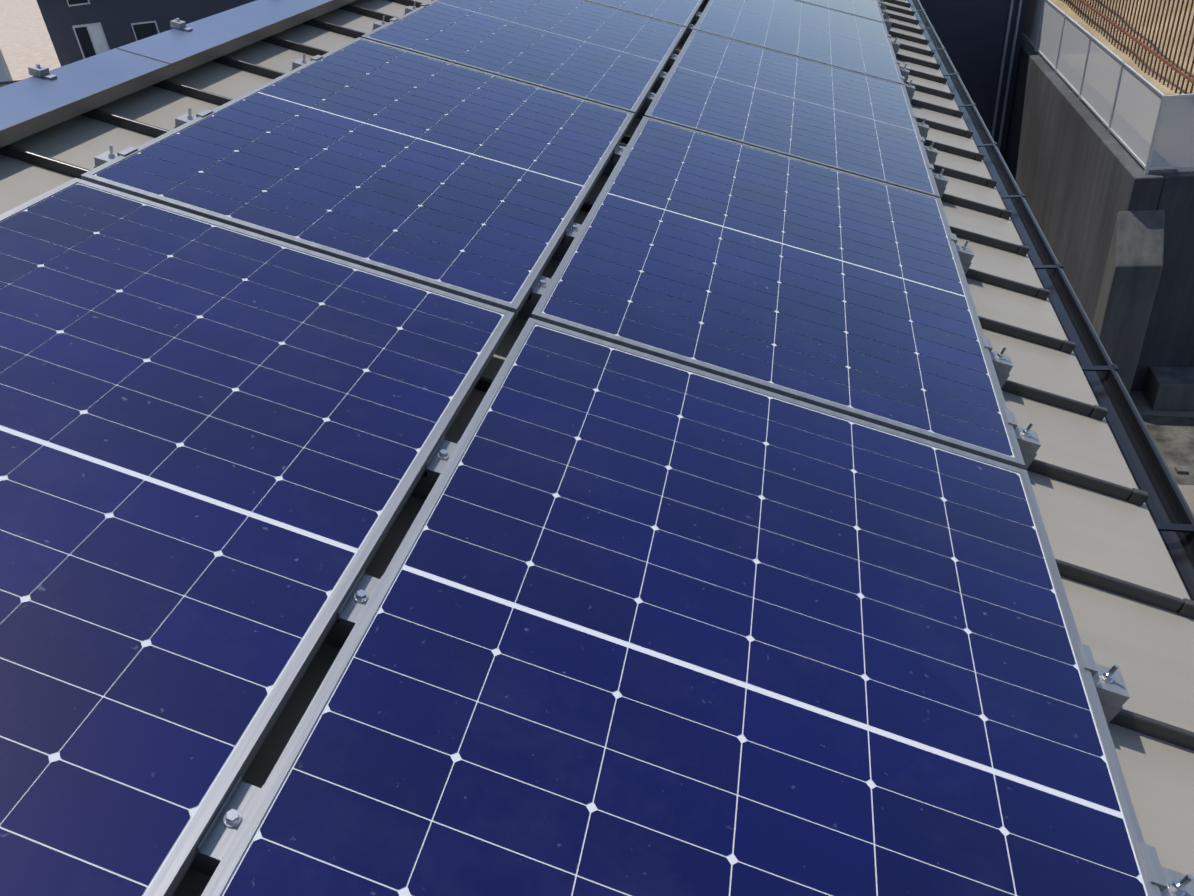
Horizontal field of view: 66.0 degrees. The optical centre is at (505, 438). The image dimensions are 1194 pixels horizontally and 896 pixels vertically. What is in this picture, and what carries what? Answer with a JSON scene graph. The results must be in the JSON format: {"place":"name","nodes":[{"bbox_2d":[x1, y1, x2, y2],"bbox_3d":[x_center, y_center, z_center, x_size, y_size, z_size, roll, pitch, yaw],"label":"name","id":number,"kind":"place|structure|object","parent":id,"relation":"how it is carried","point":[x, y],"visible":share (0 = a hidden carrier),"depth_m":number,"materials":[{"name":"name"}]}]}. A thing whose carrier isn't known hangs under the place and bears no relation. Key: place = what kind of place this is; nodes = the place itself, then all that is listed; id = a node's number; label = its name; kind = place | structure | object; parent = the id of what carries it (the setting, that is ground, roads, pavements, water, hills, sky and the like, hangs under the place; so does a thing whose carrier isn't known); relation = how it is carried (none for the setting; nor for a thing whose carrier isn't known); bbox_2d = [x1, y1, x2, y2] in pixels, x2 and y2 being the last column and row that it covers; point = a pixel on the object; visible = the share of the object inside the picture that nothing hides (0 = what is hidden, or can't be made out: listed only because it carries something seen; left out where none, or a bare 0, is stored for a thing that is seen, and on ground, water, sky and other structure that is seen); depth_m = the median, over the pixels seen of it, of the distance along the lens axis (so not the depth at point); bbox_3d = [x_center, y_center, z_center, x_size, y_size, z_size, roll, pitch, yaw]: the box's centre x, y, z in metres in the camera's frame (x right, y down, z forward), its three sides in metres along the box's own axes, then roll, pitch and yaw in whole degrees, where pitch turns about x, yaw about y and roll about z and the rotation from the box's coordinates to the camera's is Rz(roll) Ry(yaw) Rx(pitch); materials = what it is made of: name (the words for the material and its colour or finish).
{"place":"outdoors","nodes":[
{"label":"outdoors","id":0,"kind":"place"},
{"bbox_2d":[0,0,60,86],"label":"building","id":1,"kind":"structure","parent":0,"point":[25,41],"depth_m":87.31,"materials":[{"name":"concrete"}]},
{"bbox_2d":[0,49,12,81],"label":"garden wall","id":2,"kind":"structure","parent":1,"relation":"on","point":[5,74],"depth_m":62.47,"materials":[{"name":"white paint"}]},
{"bbox_2d":[36,0,255,66],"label":"neighbour house","id":3,"kind":"structure","parent":0,"point":[78,30],"depth_m":62.58,"materials":[{"name":"black"}]},
{"bbox_2d":[0,0,1193,895],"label":"roof","id":4,"kind":"structure","parent":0,"point":[1128,597],"depth_m":2.36,"materials":[{"name":"paint"}]},
{"bbox_2d":[94,145,137,167],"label":"end clamp","id":5,"kind":"object","parent":4,"relation":"on","point":[104,157],"visible":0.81,"depth_m":2.41,"materials":[{"name":"metal"}]},
{"bbox_2d":[0,0,356,147],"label":"ridge cap","id":6,"kind":"object","parent":4,"relation":"on","point":[32,105],"visible":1,"depth_m":3.02,"materials":[{"name":"grey metal"}]},
{"bbox_2d":[28,18,192,79],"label":"cap brackets","id":7,"kind":"object","parent":6,"relation":"on","point":[38,70],"visible":0.98,"depth_m":2.78,"materials":[{"name":"metal"}]},
{"bbox_2d":[174,108,212,128],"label":"end clamp","id":8,"kind":"object","parent":4,"relation":"on","point":[182,119],"visible":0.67,"depth_m":2.71,"materials":[{"name":"metal"}]},
{"bbox_2d":[190,776,263,876],"bbox_3d":[-0.329,0.481,1.099,0.080,0.105,0.096,18,37,6],"label":"clamp","id":9,"kind":"object","parent":4,"relation":"on","point":[220,833],"visible":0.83,"depth_m":1.07,"materials":[{"name":"metal"}]},
{"bbox_2d":[0,178,513,895],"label":"solar panel","id":10,"kind":"object","parent":4,"relation":"on","point":[218,442],"visible":0.98,"depth_m":1.47,"materials":[{"name":"glass"}]},
{"bbox_2d":[291,53,322,70],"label":"end clamp","id":11,"kind":"object","parent":4,"relation":"on","point":[298,63],"visible":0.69,"depth_m":3.31,"materials":[{"name":"metal"}]},
{"bbox_2d":[324,569,381,648],"bbox_3d":[-0.225,0.273,1.401,0.080,0.105,0.096,18,37,6],"label":"clamp","id":12,"kind":"object","parent":4,"relation":"on","point":[351,609],"visible":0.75,"depth_m":1.38,"materials":[{"name":"metal"}]},
{"bbox_2d":[81,37,633,319],"bbox_3d":[-0.278,-0.932,2.876,1.134,0.031,1.722,18,37,6],"label":"solar panel","id":13,"kind":"object","parent":4,"relation":"on","point":[461,180],"visible":1,"depth_m":2.62,"materials":[{"name":"glass"}]},
{"bbox_2d":[372,16,398,29],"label":"end clamp","id":14,"kind":"object","parent":4,"relation":"on","point":[377,24],"visible":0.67,"depth_m":3.92,"materials":[{"name":"metal"}]},
{"bbox_2d":[404,1,428,14],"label":"end clamp","id":15,"kind":"object","parent":4,"relation":"on","point":[408,9],"visible":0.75,"depth_m":4.22,"materials":[{"name":"metal"}]},
{"bbox_2d":[411,435,458,500],"bbox_3d":[-0.122,0.065,1.704,0.080,0.105,0.096,18,37,6],"label":"clamp","id":16,"kind":"object","parent":4,"relation":"on","point":[439,458],"visible":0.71,"depth_m":1.68,"materials":[{"name":"metal"}]},
{"bbox_2d":[361,0,685,119],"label":"solar panel","id":17,"kind":"object","parent":4,"relation":"on","point":[601,54],"visible":0.98,"depth_m":4.03,"materials":[{"name":"glass"}]},
{"bbox_2d":[517,272,552,320],"bbox_3d":[0.085,-0.350,2.308,0.080,0.105,0.096,18,37,6],"label":"clamp","id":18,"kind":"object","parent":4,"relation":"on","point":[539,286],"visible":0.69,"depth_m":2.29,"materials":[{"name":"metal"}]},
{"bbox_2d":[552,219,582,261],"bbox_3d":[0.188,-0.558,2.610,0.080,0.105,0.096,18,37,6],"label":"clamp","id":19,"kind":"object","parent":4,"relation":"on","point":[572,230],"visible":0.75,"depth_m":2.59,"materials":[{"name":"metal"}]},
{"bbox_2d":[601,143,625,176],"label":"clamp","id":20,"kind":"object","parent":4,"relation":"on","point":[613,161],"visible":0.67,"depth_m":3.20,"materials":[{"name":"metal"}]},
{"bbox_2d":[585,0,703,31],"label":"solar panel","id":21,"kind":"object","parent":4,"relation":"on","point":[680,12],"visible":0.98,"depth_m":5.09,"materials":[{"name":"glass"}]},
{"bbox_2d":[635,90,655,118],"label":"clamp","id":22,"kind":"object","parent":4,"relation":"on","point":[650,96],"visible":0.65,"depth_m":3.80,"materials":[{"name":"metal"}]},
{"bbox_2d":[650,69,667,93],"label":"clamp","id":23,"kind":"object","parent":4,"relation":"on","point":[658,83],"visible":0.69,"depth_m":4.10,"materials":[{"name":"metal"}]},
{"bbox_2d":[662,52,678,72],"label":"clamp","id":24,"kind":"object","parent":4,"relation":"on","point":[668,66],"visible":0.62,"depth_m":4.39,"materials":[{"name":"metal"}]},
{"bbox_2d":[201,317,1161,895],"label":"solar panel","id":25,"kind":"object","parent":4,"relation":"on","point":[633,623],"visible":1,"depth_m":1.36,"materials":[{"name":"glass"}]},
{"bbox_2d":[687,11,701,30],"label":"clamp","id":26,"kind":"object","parent":4,"relation":"on","point":[697,17],"visible":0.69,"depth_m":5.29,"materials":[{"name":"metal"}]},
{"bbox_2d":[700,0,708,8],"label":"clamp","id":27,"kind":"object","parent":4,"relation":"on","point":[704,4],"visible":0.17,"depth_m":5.93,"materials":[{"name":"metal"}]},
{"bbox_2d":[531,116,1024,468],"bbox_3d":[0.828,-0.573,2.744,1.134,0.031,1.722,18,37,6],"label":"solar panel","id":28,"kind":"object","parent":4,"relation":"on","point":[842,292],"visible":0.98,"depth_m":2.48,"materials":[{"name":"glass"}]},
{"bbox_2d":[644,29,939,197],"bbox_3d":[1.300,-1.523,4.125,1.134,0.031,1.722,18,37,6],"label":"solar panel","id":29,"kind":"object","parent":4,"relation":"on","point":[844,120],"visible":0.96,"depth_m":3.94,"materials":[{"name":"glass"}]},
{"bbox_2d":[693,0,903,84],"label":"solar panel","id":30,"kind":"object","parent":4,"relation":"on","point":[834,38],"visible":0.9,"depth_m":5.32,"materials":[{"name":"glass"}]},
{"bbox_2d":[798,0,884,22],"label":"solar panel","id":31,"kind":"object","parent":4,"relation":"on","point":[870,9],"visible":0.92,"depth_m":6.35,"materials":[{"name":"glass"}]},
{"bbox_2d":[878,0,885,9],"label":"end clamp","id":32,"kind":"object","parent":4,"relation":"on","point":[882,3],"visible":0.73,"depth_m":6.97,"materials":[{"name":"metal"}]},
{"bbox_2d":[878,4,888,19],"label":"end clamp","id":33,"kind":"object","parent":4,"relation":"on","point":[885,12],"visible":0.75,"depth_m":6.67,"materials":[{"name":"metal"}]},
{"bbox_2d":[881,13,891,32],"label":"end clamp","id":34,"kind":"object","parent":4,"relation":"on","point":[888,22],"visible":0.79,"depth_m":6.37,"materials":[{"name":"metal"}]},
{"bbox_2d":[887,34,899,55],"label":"end clamp","id":35,"kind":"object","parent":4,"relation":"on","point":[895,44],"visible":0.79,"depth_m":5.77,"materials":[{"name":"metal"}]},
{"bbox_2d":[895,60,909,83],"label":"end clamp","id":36,"kind":"object","parent":4,"relation":"on","point":[904,71],"visible":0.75,"depth_m":5.16,"materials":[{"name":"metal"}]},
{"bbox_2d":[900,76,915,101],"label":"end clamp","id":37,"kind":"object","parent":4,"relation":"on","point":[910,89],"visible":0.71,"depth_m":4.86,"materials":[{"name":"metal"}]},
{"bbox_2d":[912,113,929,139],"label":"end clamp","id":38,"kind":"object","parent":4,"relation":"on","point":[923,127],"visible":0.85,"depth_m":4.26,"materials":[{"name":"metal"}]},
{"bbox_2d":[919,136,937,164],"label":"end clamp","id":39,"kind":"object","parent":4,"relation":"on","point":[931,152],"visible":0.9,"depth_m":3.95,"materials":[{"name":"metal"}]},
{"bbox_2d":[927,163,947,197],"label":"end clamp","id":40,"kind":"object","parent":4,"relation":"on","point":[941,181],"visible":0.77,"depth_m":3.65,"materials":[{"name":"metal"}]},
{"bbox_2d":[949,232,973,273],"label":"end clamp","id":41,"kind":"object","parent":4,"relation":"on","point":[966,254],"visible":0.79,"depth_m":3.05,"materials":[{"name":"metal"}]},
{"bbox_2d":[981,336,1012,387],"bbox_3d":[1.309,-0.200,2.473,0.105,0.119,0.058,18,37,6],"label":"end clamp","id":42,"kind":"object","parent":4,"relation":"on","point":[1002,363],"visible":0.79,"depth_m":2.44,"materials":[{"name":"metal"}]},
{"bbox_2d":[1004,410,1040,469],"bbox_3d":[1.206,0.008,2.171,0.105,0.119,0.058,18,37,6],"label":"end clamp","id":43,"kind":"object","parent":4,"relation":"on","point":[1028,442],"visible":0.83,"depth_m":2.14,"materials":[{"name":"metal"}]},
{"bbox_2d":[908,0,1193,600],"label":"gutter","id":44,"kind":"object","parent":4,"relation":"attached to","point":[1171,513],"visible":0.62,"depth_m":2.82,"materials":[{"name":"black metal"}]},
{"bbox_2d":[1076,642,1129,723],"bbox_3d":[0.999,0.423,1.567,0.105,0.119,0.058,18,37,6],"label":"end clamp","id":45,"kind":"object","parent":4,"relation":"on","point":[1111,689],"visible":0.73,"depth_m":1.54,"materials":[{"name":"metal"}]},
{"bbox_2d":[1138,842,1193,895],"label":"end clamp","id":46,"kind":"object","parent":4,"relation":"on","point":[1169,882],"visible":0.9,"depth_m":1.24,"materials":[{"name":"metal"}]},
{"bbox_2d":[679,23,695,44],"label":"clamp","id":47,"kind":"object","parent":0,"point":[686,35],"visible":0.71,"depth_m":5.01,"materials":[{"name":"metal"}]},
{"bbox_2d":[1050,0,1193,94],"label":"terrace","id":48,"kind":"structure","parent":0,"point":[1121,54],"depth_m":18.46,"materials":[{"name":"brown wood"}]},
{"bbox_2d":[1059,0,1193,93],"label":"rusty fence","id":49,"kind":"object","parent":48,"relation":"on","point":[1172,66],"visible":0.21,"depth_m":16.59,"materials":[{"name":"orange metal"}]},
{"bbox_2d":[1129,391,1193,514],"bbox_3d":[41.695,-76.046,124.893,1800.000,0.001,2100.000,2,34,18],"label":"ground","id":50,"kind":"structure","parent":0,"point":[1141,403],"depth_m":13.46,"materials":[{"name":"grey concrete"}]},
{"bbox_2d":[919,0,1027,158],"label":"house wing walls","id":51,"kind":"structure","parent":50,"relation":"on","point":[981,40],"depth_m":19.55,"materials":[{"name":"black"}]},
{"bbox_2d":[1004,35,1193,410],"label":"building","id":52,"kind":"structure","parent":50,"relation":"on","point":[1115,223],"depth_m":13.54,"materials":[{"name":"concrete"}]},
{"bbox_2d":[1023,0,1193,173],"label":"balcony railing","id":53,"kind":"object","parent":52,"relation":"on","point":[1147,124],"visible":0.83,"depth_m":13.80,"materials":[{"name":"grey"}]},
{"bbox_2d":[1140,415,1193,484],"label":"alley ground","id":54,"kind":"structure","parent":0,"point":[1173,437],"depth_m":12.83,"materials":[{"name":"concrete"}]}
]}

